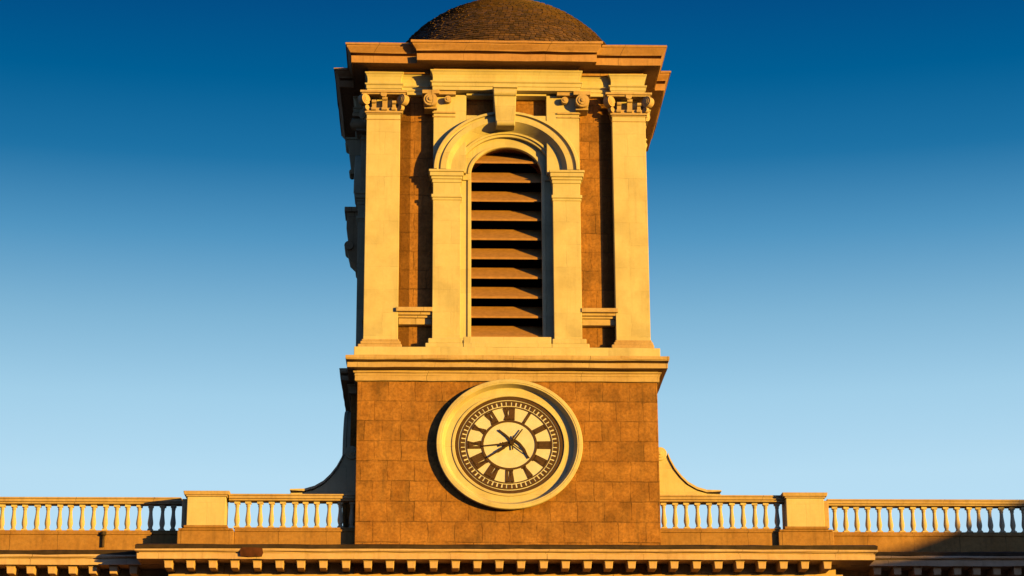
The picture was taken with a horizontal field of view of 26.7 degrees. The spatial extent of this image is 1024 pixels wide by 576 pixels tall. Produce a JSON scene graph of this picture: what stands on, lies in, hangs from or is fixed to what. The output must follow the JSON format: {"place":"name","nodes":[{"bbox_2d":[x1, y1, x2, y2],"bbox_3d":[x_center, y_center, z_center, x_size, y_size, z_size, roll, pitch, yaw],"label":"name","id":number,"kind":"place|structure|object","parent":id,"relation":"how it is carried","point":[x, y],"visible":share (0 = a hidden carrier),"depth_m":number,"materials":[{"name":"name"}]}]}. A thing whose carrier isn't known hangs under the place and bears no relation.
{"place":"outdoors","nodes":[
{"label":"outdoors","id":0,"kind":"place"},
{"bbox_2d":[0,0,1023,531],"label":"sky","id":1,"kind":"structure","parent":0,"point":[835,188],"materials":[{"name":"blue"}]},
{"label":"ground","id":2,"kind":"structure","parent":0,"visible":0},
{"bbox_2d":[0,544,1023,575],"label":"stone building","id":3,"kind":"structure","parent":2,"relation":"on","point":[342,559],"depth_m":51.62,"materials":[{"name":"beige stone"}]},
{"bbox_2d":[0,497,181,549],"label":"roof balustrade","id":4,"kind":"object","parent":3,"relation":"on","point":[70,538],"visible":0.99,"depth_m":52.88,"materials":[{"name":"stone"}]},
{"bbox_2d":[177,491,233,543],"bbox_3d":[-7.406,5.737,52.494,1.354,1.475,0.877,0,-17,-2],"label":"pedestal","id":5,"kind":"object","parent":3,"relation":"on","point":[204,519],"visible":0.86,"depth_m":52.16,"materials":[{"name":"stone"}]},
{"bbox_2d":[229,494,354,544],"bbox_3d":[-5.296,5.758,52.536,3.180,1.440,0.450,0,-17,-2],"label":"roof balustrade","id":6,"kind":"object","parent":3,"relation":"on","point":[316,534],"visible":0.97,"depth_m":52.48,"materials":[{"name":"stone"}]},
{"bbox_2d":[334,0,670,574],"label":"clock tower","id":7,"kind":"structure","parent":3,"relation":"on","point":[496,218],"depth_m":54.59,"materials":[{"name":"stone"}]},
{"bbox_2d":[290,446,355,503],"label":"scroll buttress","id":8,"kind":"structure","parent":7,"relation":"attached to","point":[340,478],"depth_m":53.57,"materials":[{"name":"stone"}]},
{"bbox_2d":[342,411,350,527],"bbox_3d":[-4.218,4.822,55.920,0.225,3.251,3.580,0,-17,-2],"label":"wall clock","id":9,"kind":"object","parent":7,"relation":"attached to","point":[346,444],"depth_m":54.59,"materials":[{"name":"stone"}]},
{"bbox_2d":[436,379,582,509],"bbox_3d":[-0.063,3.816,52.731,3.580,3.251,0.225,0,-17,-2],"label":"wall clock","id":10,"kind":"object","parent":7,"relation":"attached to","point":[509,444],"depth_m":52.78,"materials":[{"name":"stone"}]},
{"bbox_2d":[659,447,721,504],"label":"scroll buttress","id":11,"kind":"structure","parent":7,"relation":"attached to","point":[673,480],"depth_m":53.87,"materials":[{"name":"stone"}]},
{"bbox_2d":[660,495,784,544],"bbox_3d":[5.106,5.824,52.918,3.200,1.440,0.450,0,-17,-2],"label":"roof balustrade","id":12,"kind":"object","parent":3,"relation":"on","point":[720,535],"visible":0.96,"depth_m":52.86,"materials":[{"name":"stone"}]},
{"bbox_2d":[778,492,833,544],"bbox_3d":[7.154,5.830,53.029,1.354,1.475,0.877,0,-17,-2],"label":"pedestal","id":13,"kind":"object","parent":3,"relation":"on","point":[805,518],"visible":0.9,"depth_m":52.70,"materials":[{"name":"stone"}]},
{"bbox_2d":[826,499,1023,551],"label":"roof balustrade","id":14,"kind":"object","parent":3,"relation":"on","point":[946,540],"visible":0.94,"depth_m":53.64,"materials":[{"name":"stone"}]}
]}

